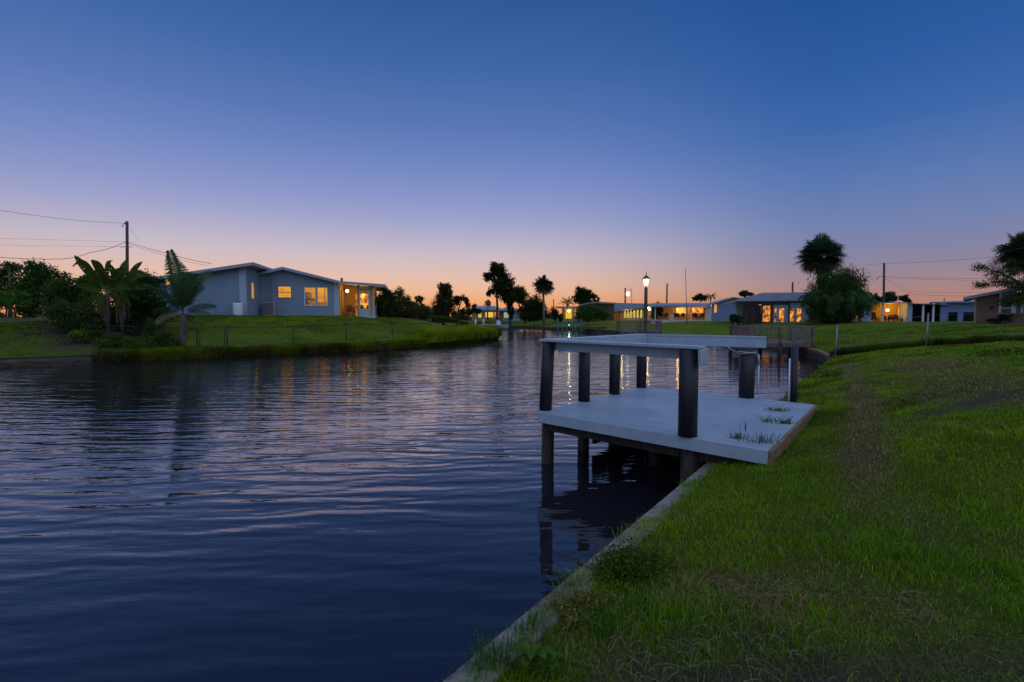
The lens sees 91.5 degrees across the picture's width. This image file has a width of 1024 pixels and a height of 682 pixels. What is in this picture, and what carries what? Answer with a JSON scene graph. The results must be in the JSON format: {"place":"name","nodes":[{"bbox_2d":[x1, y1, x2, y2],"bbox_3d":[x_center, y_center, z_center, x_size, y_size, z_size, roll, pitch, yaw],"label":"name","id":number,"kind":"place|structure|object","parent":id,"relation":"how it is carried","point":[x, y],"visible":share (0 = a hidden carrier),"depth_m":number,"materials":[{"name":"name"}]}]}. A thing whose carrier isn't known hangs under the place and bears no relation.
{"place":"outdoors","nodes":[
{"label":"outdoors","id":0,"kind":"place"},
{"bbox_2d":[91,336,498,363],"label":"bank face grass","id":1,"kind":"structure","parent":0,"point":[159,356],"depth_m":28.28,"materials":[{"name":"green plant"}]},
{"bbox_2d":[0,328,823,681],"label":"canal water","id":2,"kind":"structure","parent":0,"point":[418,514],"depth_m":5.96,"materials":[{"name":"blue liquid"}]},
{"bbox_2d":[481,320,511,328],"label":"motor boat","id":3,"kind":"object","parent":2,"relation":"on","point":[504,326],"visible":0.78,"depth_m":87.69,"materials":[{"name":"paint"}]},
{"bbox_2d":[0,315,1023,681],"bbox_3d":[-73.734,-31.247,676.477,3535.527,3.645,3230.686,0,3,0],"label":"ground","id":4,"kind":"structure","parent":0,"point":[684,327],"depth_m":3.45,"materials":[{"name":"green plant"}]},
{"bbox_2d":[0,261,19,316],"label":"tree","id":5,"kind":"object","parent":4,"relation":"on","point":[3,278],"visible":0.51,"depth_m":45.47,"materials":[{"name":"green plant"}]},
{"bbox_2d":[0,264,23,316],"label":"tree","id":6,"kind":"object","parent":4,"relation":"on","point":[5,268],"visible":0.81,"depth_m":43.75,"materials":[{"name":"green plant"}]},
{"bbox_2d":[0,289,36,317],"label":"shrub","id":7,"kind":"object","parent":4,"relation":"on","point":[7,300],"visible":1,"depth_m":37.50,"materials":[{"name":"green plant"}]},
{"bbox_2d":[3,257,72,317],"bbox_3d":[-38.689,-4.116,40.532,4.855,5.340,3.781,0,3,0],"label":"shrub","id":8,"kind":"object","parent":4,"relation":"on","point":[33,280],"visible":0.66,"depth_m":40.05,"materials":[{"name":"green plant"}]},
{"bbox_2d":[0,356,110,366],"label":"sea wall","id":9,"kind":"structure","parent":4,"relation":"on","point":[43,362],"depth_m":22.90,"materials":[{"name":"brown concrete"}]},
{"bbox_2d":[35,273,105,318],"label":"shrub","id":10,"kind":"object","parent":4,"relation":"on","point":[54,289],"visible":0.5,"depth_m":30.28,"materials":[{"name":"green plant"}]},
{"bbox_2d":[39,294,115,338],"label":"shrub","id":11,"kind":"object","parent":4,"relation":"on","point":[66,316],"visible":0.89,"depth_m":27.00,"materials":[{"name":"green plant"}]},
{"bbox_2d":[66,328,91,342],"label":"shrub","id":12,"kind":"object","parent":4,"relation":"on","point":[78,335],"visible":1,"depth_m":25.84,"materials":[{"name":"green plant"}]},
{"bbox_2d":[73,255,130,331],"bbox_3d":[-21.797,-2.122,26.529,3.874,4.781,1.457,0,3,0],"label":"banana plant","id":13,"kind":"object","parent":4,"relation":"on","point":[98,277],"visible":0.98,"depth_m":26.29,"materials":[{"name":"green plant"}]},
{"bbox_2d":[91,331,157,351],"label":"shrub","id":14,"kind":"object","parent":4,"relation":"on","point":[117,340],"visible":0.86,"depth_m":25.05,"materials":[{"name":"green plant"}]},
{"bbox_2d":[122,221,128,275],"bbox_3d":[-39.884,-7.254,51.708,1.200,10.188,0.320,0,3,0],"label":"utility pole","id":15,"kind":"object","parent":4,"relation":"on","point":[126,223],"visible":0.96,"depth_m":51.51,"materials":[{"name":"brown wood"}]},
{"bbox_2d":[105,259,153,336],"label":"banana plant","id":16,"kind":"object","parent":4,"relation":"on","point":[124,308],"visible":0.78,"depth_m":26.65,"materials":[{"name":"green plant"}]},
{"bbox_2d":[95,277,174,337],"bbox_3d":[-21.690,-1.568,28.343,4.957,4.216,2.235,0,3,0],"label":"shrub","id":17,"kind":"object","parent":4,"relation":"on","point":[141,310],"visible":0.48,"depth_m":28.14,"materials":[{"name":"green plant"}]},
{"bbox_2d":[125,268,165,296],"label":"shrub","id":18,"kind":"object","parent":4,"relation":"on","point":[149,279],"visible":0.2,"depth_m":33.57,"materials":[{"name":"green plant"}]},
{"bbox_2d":[140,317,181,347],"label":"shrub","id":19,"kind":"object","parent":4,"relation":"on","point":[162,338],"visible":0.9,"depth_m":26.09,"materials":[{"name":"green plant"}]},
{"bbox_2d":[144,249,216,346],"bbox_3d":[-17.542,-2.144,26.483,3.149,5.636,1.765,0,3,0],"label":"coconut palm","id":20,"kind":"object","parent":4,"relation":"on","point":[182,295],"visible":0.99,"depth_m":26.44,"materials":[{"name":"green plant"}]},
{"bbox_2d":[0,315,426,356],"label":"bank turf","id":21,"kind":"structure","parent":4,"relation":"on","point":[46,323],"depth_m":33.38,"materials":[{"name":"green plant"}]},
{"bbox_2d":[233,302,242,314],"bbox_3d":[-20.459,-2.354,37.261,0.680,1.151,0.680,0,3,0],"label":"water tank","id":22,"kind":"object","parent":4,"relation":"on","point":[237,308],"visible":0.78,"depth_m":36.98,"materials":[{"name":"paint"}]},
{"bbox_2d":[132,262,388,317],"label":"house","id":23,"kind":"structure","parent":4,"relation":"on","point":[252,287],"depth_m":41.62,"materials":[{"name":"paint"}]},
{"bbox_2d":[277,286,291,297],"bbox_3d":[-19.022,-4.096,41.777,1.100,1.014,0.110,-1,3,-11],"label":"window","id":24,"kind":"structure","parent":23,"relation":"in","point":[283,291],"depth_m":41.78,"materials":[{"name":"yellow"}]},
{"bbox_2d":[304,287,315,305],"bbox_3d":[-17.056,-3.757,42.187,0.943,1.563,0.110,-1,3,-11],"label":"window","id":25,"kind":"structure","parent":23,"relation":"in","point":[306,289],"depth_m":42.18,"materials":[{"name":"paint"}]},
{"bbox_2d":[317,287,327,305],"bbox_3d":[-16.090,-3.774,42.380,0.874,1.570,0.110,-1,3,-11],"label":"window","id":26,"kind":"structure","parent":23,"relation":"in","point":[320,290],"depth_m":42.37,"materials":[{"name":"paint"}]},
{"bbox_2d":[346,305,354,314],"bbox_3d":[-14.234,-2.683,43.951,0.620,0.980,0.630,-2,4,-40],"label":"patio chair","id":27,"kind":"object","parent":23,"relation":"on","point":[349,308],"visible":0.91,"depth_m":44.01,"materials":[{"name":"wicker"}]},
{"bbox_2d":[356,294,367,314],"bbox_3d":[-13.937,-3.353,46.399,1.100,2.080,0.040,-1,3,-11],"label":"glass door","id":28,"kind":"structure","parent":23,"relation":"in","point":[363,297],"depth_m":46.38,"materials":[{"name":"yellow"}]},
{"bbox_2d":[87,336,435,355],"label":"bank fringe grass","id":29,"kind":"structure","parent":4,"relation":"on","point":[197,348],"depth_m":27.86,"materials":[{"name":"green plant"}]},
{"bbox_2d":[107,322,429,345],"bbox_3d":[-12.891,-0.365,32.324,2.000,1.675,20.602,3,4,43],"label":"chain link fence","id":30,"kind":"object","parent":4,"relation":"on","point":[227,336],"visible":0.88,"depth_m":29.82,"materials":[{"name":"black metal"}]},
{"bbox_2d":[263,302,275,315],"bbox_3d":[-19.977,-2.603,41.146,0.800,1.268,0.715,-1,3,-11],"label":"air conditioner","id":31,"kind":"object","parent":4,"relation":"on","point":[269,308],"visible":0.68,"depth_m":40.81,"materials":[{"name":"black metal"}]},
{"bbox_2d":[0,305,711,318],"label":"treeline","id":32,"kind":"object","parent":4,"relation":"on","point":[3,314],"visible":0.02,"depth_m":158.63,"materials":[{"name":"green plant"}]},
{"bbox_2d":[374,288,404,317],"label":"shrub","id":33,"kind":"object","parent":4,"relation":"on","point":[388,302],"visible":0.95,"depth_m":46.46,"materials":[{"name":"green plant"}]},
{"bbox_2d":[394,286,414,307],"bbox_3d":[-11.976,-4.119,53.808,3.042,4.087,1.487,0,3,0],"label":"tree","id":34,"kind":"object","parent":4,"relation":"on","point":[402,295],"visible":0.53,"depth_m":53.66,"materials":[{"name":"green plant"}]},
{"bbox_2d":[386,297,425,319],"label":"shrub","id":35,"kind":"object","parent":4,"relation":"on","point":[410,313],"visible":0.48,"depth_m":49.63,"materials":[{"name":"green plant"}]},
{"bbox_2d":[406,301,432,319],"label":"shrub","id":36,"kind":"object","parent":4,"relation":"on","point":[428,311],"visible":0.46,"depth_m":55.54,"materials":[{"name":"green plant"}]},
{"bbox_2d":[414,295,425,316],"bbox_3d":[-11.428,-4.150,61.893,2.590,3.467,1.831,2,4,38],"label":"tree","id":37,"kind":"object","parent":4,"relation":"on","point":[419,298],"visible":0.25,"depth_m":61.44,"materials":[{"name":"green plant"}]},
{"bbox_2d":[429,282,456,325],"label":"tree","id":38,"kind":"object","parent":4,"relation":"on","point":[444,306],"visible":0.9,"depth_m":77.39,"materials":[{"name":"green plant"}]},
{"bbox_2d":[424,315,461,323],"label":"shrub","id":39,"kind":"object","parent":4,"relation":"on","point":[437,319],"visible":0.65,"depth_m":63.79,"materials":[{"name":"green plant"}]},
{"bbox_2d":[406,322,502,342],"bbox_3d":[-4.202,-1.031,44.929,5.298,1.558,18.006,1,3,15],"label":"reed bed","id":40,"kind":"object","parent":4,"relation":"on","point":[459,332],"visible":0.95,"depth_m":40.62,"materials":[{"name":"green plant"}]},
{"bbox_2d":[451,307,467,324],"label":"shrub","id":41,"kind":"object","parent":4,"relation":"on","point":[462,311],"visible":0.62,"depth_m":99.29,"materials":[{"name":"green plant"}]},
{"bbox_2d":[451,294,470,326],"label":"tree","id":42,"kind":"object","parent":4,"relation":"on","point":[457,300],"visible":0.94,"depth_m":73.69,"materials":[{"name":"green plant"}]},
{"bbox_2d":[465,304,481,321],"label":"shrub","id":43,"kind":"object","parent":4,"relation":"on","point":[476,310],"visible":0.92,"depth_m":103.64,"materials":[{"name":"green plant"}]},
{"bbox_2d":[470,306,502,319],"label":"house","id":44,"kind":"structure","parent":4,"relation":"on","point":[482,315],"depth_m":112.10,"materials":[{"name":"paint"}]},
{"bbox_2d":[481,261,515,323],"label":"tree","id":45,"kind":"object","parent":4,"relation":"on","point":[503,283],"visible":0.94,"depth_m":100.92,"materials":[{"name":"green plant"}]},
{"bbox_2d":[502,291,514,320],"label":"tree","id":46,"kind":"object","parent":4,"relation":"on","point":[510,308],"visible":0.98,"depth_m":100.51,"materials":[{"name":"green plant"}]},
{"bbox_2d":[499,307,519,320],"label":"house","id":47,"kind":"structure","parent":4,"relation":"on","point":[505,315],"depth_m":106.06,"materials":[{"name":"paint"}]},
{"bbox_2d":[509,285,529,323],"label":"tree","id":48,"kind":"object","parent":4,"relation":"on","point":[519,295],"visible":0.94,"depth_m":98.96,"materials":[{"name":"green plant"}]},
{"bbox_2d":[505,606,553,646],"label":"grass tuft","id":49,"kind":"object","parent":4,"relation":"on","point":[533,626],"visible":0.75,"depth_m":2.70,"materials":[{"name":"green plant"}]},
{"bbox_2d":[510,641,553,665],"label":"broadleaf weed","id":50,"kind":"object","parent":4,"relation":"on","point":[532,652],"visible":1,"depth_m":2.42,"materials":[{"name":"green plant"}]},
{"bbox_2d":[516,293,552,325],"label":"shrub","id":51,"kind":"object","parent":4,"relation":"on","point":[530,310],"visible":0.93,"depth_m":91.97,"materials":[{"name":"green plant"}]},
{"bbox_2d":[531,274,554,325],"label":"fan palm","id":52,"kind":"object","parent":4,"relation":"on","point":[543,287],"visible":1,"depth_m":89.01,"materials":[{"name":"green plant"}]},
{"bbox_2d":[539,651,564,669],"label":"broadleaf weed","id":53,"kind":"object","parent":4,"relation":"on","point":[552,661],"visible":0.88,"depth_m":2.39,"materials":[{"name":"green plant"}]},
{"bbox_2d":[549,305,563,321],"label":"shrub","id":54,"kind":"object","parent":4,"relation":"on","point":[554,312],"visible":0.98,"depth_m":95.44,"materials":[{"name":"green plant"}]},
{"bbox_2d":[556,306,576,320],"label":"house","id":55,"kind":"structure","parent":4,"relation":"on","point":[567,314],"depth_m":100.63,"materials":[{"name":"yellow"}]},
{"bbox_2d":[559,296,575,305],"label":"date palm","id":56,"kind":"object","parent":4,"relation":"on","point":[567,302],"visible":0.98,"depth_m":111.51,"materials":[{"name":"green plant"}]},
{"bbox_2d":[443,462,717,681],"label":"sea wall","id":57,"kind":"structure","parent":4,"relation":"on","point":[459,674],"depth_m":2.95,"materials":[{"name":"concrete"}]},
{"bbox_2d":[459,615,530,681],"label":"grass tuft","id":58,"kind":"object","parent":57,"relation":"on","point":[489,654],"visible":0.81,"depth_m":2.46,"materials":[{"name":"green plant"}]},
{"bbox_2d":[535,582,630,638],"bbox_3d":[0.439,1.537,2.921,0.434,0.259,0.560,3,4,42],"label":"wild plant","id":59,"kind":"object","parent":4,"relation":"on","point":[569,619],"visible":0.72,"depth_m":2.86,"materials":[{"name":"green plant"}]},
{"bbox_2d":[571,285,600,304],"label":"tree","id":60,"kind":"object","parent":4,"relation":"on","point":[582,295],"visible":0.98,"depth_m":111.06,"materials":[{"name":"green plant"}]},
{"bbox_2d":[574,304,610,325],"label":"shrub","id":61,"kind":"object","parent":4,"relation":"on","point":[588,313],"visible":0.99,"depth_m":81.52,"materials":[{"name":"green plant"}]},
{"bbox_2d":[574,302,615,321],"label":"house","id":62,"kind":"structure","parent":4,"relation":"on","point":[608,307],"depth_m":91.84,"materials":[{"name":"grey"}]},
{"bbox_2d":[512,326,682,336],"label":"sea wall","id":63,"kind":"structure","parent":4,"relation":"on","point":[578,330],"depth_m":76.30,"materials":[{"name":"grey concrete"}]},
{"bbox_2d":[560,577,641,658],"bbox_3d":[0.520,1.511,2.748,0.416,0.204,0.606,2,4,39],"label":"grass tuft","id":64,"kind":"object","parent":4,"relation":"on","point":[604,624],"visible":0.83,"depth_m":2.71,"materials":[{"name":"green plant"}]},
{"bbox_2d":[614,303,650,320],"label":"house","id":65,"kind":"structure","parent":4,"relation":"on","point":[628,311],"depth_m":90.13,"materials":[{"name":"paint"}]},
{"bbox_2d":[583,533,686,598],"bbox_3d":[0.809,1.474,3.316,0.671,0.333,0.554,-2,3,-32],"label":"wild plant","id":66,"kind":"object","parent":4,"relation":"on","point":[633,563],"visible":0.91,"depth_m":3.25,"materials":[{"name":"green plant"}]},
{"bbox_2d":[611,571,695,629],"bbox_3d":[0.784,1.519,2.916,0.578,0.172,0.488,1,3,25],"label":"grass tuft","id":67,"kind":"object","parent":4,"relation":"on","point":[634,601],"visible":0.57,"depth_m":2.91,"materials":[{"name":"green plant"}]},
{"bbox_2d":[650,301,662,319],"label":"shrub","id":68,"kind":"object","parent":4,"relation":"on","point":[659,311],"visible":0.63,"depth_m":75.72,"materials":[{"name":"green plant"}]},
{"bbox_2d":[651,297,740,322],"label":"house","id":69,"kind":"structure","parent":4,"relation":"on","point":[718,310],"depth_m":72.59,"materials":[{"name":"paint"}]},
{"bbox_2d":[688,308,702,313],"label":"window pane","id":70,"kind":"structure","parent":69,"relation":"in","point":[694,310],"depth_m":75.67,"materials":[{"name":"yellow"}]},
{"bbox_2d":[691,292,708,302],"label":"tree","id":71,"kind":"object","parent":4,"relation":"on","point":[701,297],"visible":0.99,"depth_m":111.39,"materials":[{"name":"green plant"}]},
{"bbox_2d":[729,313,744,326],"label":"shrub","id":72,"kind":"object","parent":4,"relation":"on","point":[734,318],"visible":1,"depth_m":53.77,"materials":[{"name":"green plant"}]},
{"bbox_2d":[738,290,754,296],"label":"tree","id":73,"kind":"object","parent":4,"relation":"on","point":[743,293],"visible":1,"depth_m":89.36,"materials":[{"name":"green plant"}]},
{"bbox_2d":[585,569,1000,681],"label":"dry grass stems","id":74,"kind":"object","parent":4,"relation":"on","point":[773,594],"visible":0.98,"depth_m":2.65,"materials":[{"name":"plant"}]},
{"bbox_2d":[723,292,869,324],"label":"house","id":75,"kind":"structure","parent":4,"relation":"on","point":[779,307],"depth_m":55.27,"materials":[{"name":"white paint"}]},
{"bbox_2d":[762,305,770,321],"bbox_3d":[28.155,-3.009,55.238,0.906,1.908,0.110,1,3,14],"label":"glass door","id":76,"kind":"structure","parent":75,"relation":"in","point":[766,316],"depth_m":55.25,"materials":[{"name":"orange glass"}]},
{"bbox_2d":[778,308,784,321],"bbox_3d":[29.627,-2.849,54.879,0.638,1.615,0.110,1,3,14],"label":"glass door","id":77,"kind":"structure","parent":75,"relation":"in","point":[781,312],"depth_m":54.90,"materials":[{"name":"orange"}]},
{"bbox_2d":[790,308,794,321],"bbox_3d":[30.629,-2.836,54.629,0.538,1.608,0.110,1,3,14],"label":"glass door","id":78,"kind":"structure","parent":75,"relation":"in","point":[792,310],"depth_m":54.64,"materials":[{"name":"orange"}]},
{"bbox_2d":[796,308,801,321],"bbox_3d":[31.302,-2.827,54.462,0.597,1.603,0.110,1,3,14],"label":"glass door","id":79,"kind":"structure","parent":75,"relation":"in","point":[798,314],"depth_m":54.48,"materials":[{"name":"orange"}]},
{"bbox_2d":[766,347,830,363],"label":"sea wall","id":80,"kind":"structure","parent":4,"relation":"on","point":[821,356],"depth_m":26.70,"materials":[{"name":"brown concrete"}]},
{"bbox_2d":[792,232,848,321],"bbox_3d":[31.728,-6.501,51.757,5.547,9.546,5.318,0,3,0],"label":"fan palm","id":81,"kind":"object","parent":4,"relation":"on","point":[816,250],"visible":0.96,"depth_m":50.75,"materials":[{"name":"green plant"}]},
{"bbox_2d":[798,263,879,323],"bbox_3d":[31.243,-4.151,47.959,7.032,6.815,6.149,0,3,0],"label":"bush","id":82,"kind":"object","parent":4,"relation":"on","point":[842,296],"visible":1,"depth_m":46.95,"materials":[{"name":"green plant"}]},
{"bbox_2d":[716,324,1023,352],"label":"neighbour turf","id":83,"kind":"structure","parent":4,"relation":"on","point":[956,327],"depth_m":33.32,"materials":[{"name":"green plant"}]},
{"bbox_2d":[878,263,884,301],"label":"utility pole","id":84,"kind":"object","parent":4,"relation":"on","point":[883,294],"visible":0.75,"depth_m":74.57,"materials":[{"name":"brown wood"}]},
{"bbox_2d":[879,291,897,301],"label":"tree","id":85,"kind":"object","parent":4,"relation":"on","point":[890,296],"visible":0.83,"depth_m":81.15,"materials":[{"name":"green plant"}]},
{"bbox_2d":[898,294,912,302],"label":"tree","id":86,"kind":"object","parent":4,"relation":"on","point":[904,298],"visible":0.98,"depth_m":85.29,"materials":[{"name":"green plant"}]},
{"bbox_2d":[865,302,946,321],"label":"house","id":87,"kind":"structure","parent":4,"relation":"on","point":[937,312],"depth_m":59.79,"materials":[{"name":"stone"}]},
{"bbox_2d":[835,313,1011,354],"bbox_3d":[16.631,-0.109,19.055,7.251,2.195,0.141,2,3,37],"label":"wire fence","id":88,"kind":"object","parent":4,"relation":"on","point":[927,336],"visible":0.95,"depth_m":19.39,"materials":[{"name":"grey metal"}]},
{"bbox_2d":[930,300,974,320],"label":"house","id":89,"kind":"structure","parent":4,"relation":"on","point":[954,308],"depth_m":61.63,"materials":[{"name":"grey"}]},
{"bbox_2d":[963,287,1023,323],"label":"house","id":90,"kind":"structure","parent":4,"relation":"on","point":[983,311],"depth_m":40.14,"materials":[{"name":"brick"}]},
{"bbox_2d":[999,288,1023,312],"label":"window frame","id":91,"kind":"structure","parent":90,"relation":"in","point":[1013,308],"depth_m":39.43,"materials":[{"name":"paint"}]},
{"bbox_2d":[969,262,1023,307],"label":"tree","id":92,"kind":"object","parent":4,"relation":"on","point":[1014,297],"visible":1,"depth_m":37.69,"materials":[{"name":"green plant"}]},
{"bbox_2d":[986,314,1018,323],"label":"shrub","id":93,"kind":"object","parent":4,"relation":"on","point":[1003,317],"visible":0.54,"depth_m":39.70,"materials":[{"name":"green plant"}]},
{"bbox_2d":[987,232,1023,278],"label":"tree","id":94,"kind":"object","parent":4,"relation":"on","point":[1012,250],"visible":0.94,"depth_m":39.73,"materials":[{"name":"green plant"}]},
{"bbox_2d":[0,0,1023,316],"label":"sky","id":95,"kind":"structure","parent":0,"point":[600,146],"materials":[{"name":"blue"}]},
{"bbox_2d":[734,327,759,335],"bbox_3d":[14.180,-0.397,30.110,1.300,0.858,0.560,0,3,0],"label":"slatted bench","id":96,"kind":"object","parent":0,"point":[752,332],"visible":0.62,"depth_m":30.33,"materials":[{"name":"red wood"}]},
{"bbox_2d":[828,333,1023,356],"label":"fence line grass","id":97,"kind":"structure","parent":0,"point":[981,338],"depth_m":19.46,"materials":[{"name":"green plant"}]},
{"label":"canal bed","id":98,"kind":"structure","parent":0,"visible":0},
{"bbox_2d":[538,318,606,332],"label":"dock","id":99,"kind":"object","parent":98,"relation":"on","point":[572,327],"visible":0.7,"depth_m":69.72,"materials":[{"name":"brown wood"}]},
{"bbox_2d":[616,320,661,337],"bbox_3d":[12.130,-0.431,47.931,4.020,3.075,2.420,0,3,6],"label":"lattice dock","id":100,"kind":"object","parent":98,"relation":"on","point":[658,327],"visible":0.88,"depth_m":46.83,"materials":[{"name":"red wood"}]},
{"bbox_2d":[642,273,649,333],"bbox_3d":[12.355,-2.610,46.128,0.710,7.603,0.820,0,3,0],"label":"lamp post","id":101,"kind":"object","parent":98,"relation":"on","point":[645,278],"visible":0.91,"depth_m":45.98,"materials":[{"name":"black metal"}]},
{"bbox_2d":[537,334,816,483],"bbox_3d":[2.722,1.512,7.814,3.334,3.101,3.839,2,4,41],"label":"dock","id":102,"kind":"object","parent":98,"relation":"on","point":[689,424],"visible":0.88,"depth_m":7.11,"materials":[{"name":"grey concrete"}]},
{"bbox_2d":[726,421,748,438],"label":"weed tuft","id":103,"kind":"object","parent":102,"relation":"on","point":[736,435],"visible":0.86,"depth_m":5.83,"materials":[{"name":"green plant"}]},
{"bbox_2d":[728,347,760,364],"bbox_3d":[4.067,0.259,8.736,0.495,0.322,0.298,-1,3,-18],"label":"rope","id":104,"kind":"object","parent":102,"relation":"attached to","point":[744,352],"visible":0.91,"depth_m":8.70,"materials":[{"name":"grey fabric"}]},
{"bbox_2d":[755,355,759,397],"bbox_3d":[4.290,0.622,8.713,0.036,0.750,0.108,2,4,41],"label":"conduit pipe","id":105,"kind":"object","parent":102,"relation":"attached to","point":[757,395],"visible":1,"depth_m":8.73,"materials":[{"name":"paint"}]},
{"bbox_2d":[738,428,784,444],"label":"weed tuft","id":106,"kind":"object","parent":102,"relation":"on","point":[760,440],"visible":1,"depth_m":5.62,"materials":[{"name":"green plant"}]},
{"bbox_2d":[742,413,809,424],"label":"weed tuft","id":107,"kind":"object","parent":102,"relation":"on","point":[770,419],"visible":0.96,"depth_m":6.70,"materials":[{"name":"green plant"}]},
{"bbox_2d":[788,346,798,402],"bbox_3d":[4.850,0.804,8.624,0.142,1.434,0.107,1,3,28],"label":"mooring piling","id":108,"kind":"object","parent":102,"relation":"attached to","point":[792,384],"visible":0.66,"depth_m":8.57,"materials":[{"name":"paint"}]},
{"bbox_2d":[729,326,814,356],"bbox_3d":[15.191,0.562,29.449,3.770,2.890,2.820,0,3,4],"label":"railed dock","id":109,"kind":"object","parent":98,"relation":"on","point":[779,343],"visible":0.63,"depth_m":28.11,"materials":[{"name":"red wood"}]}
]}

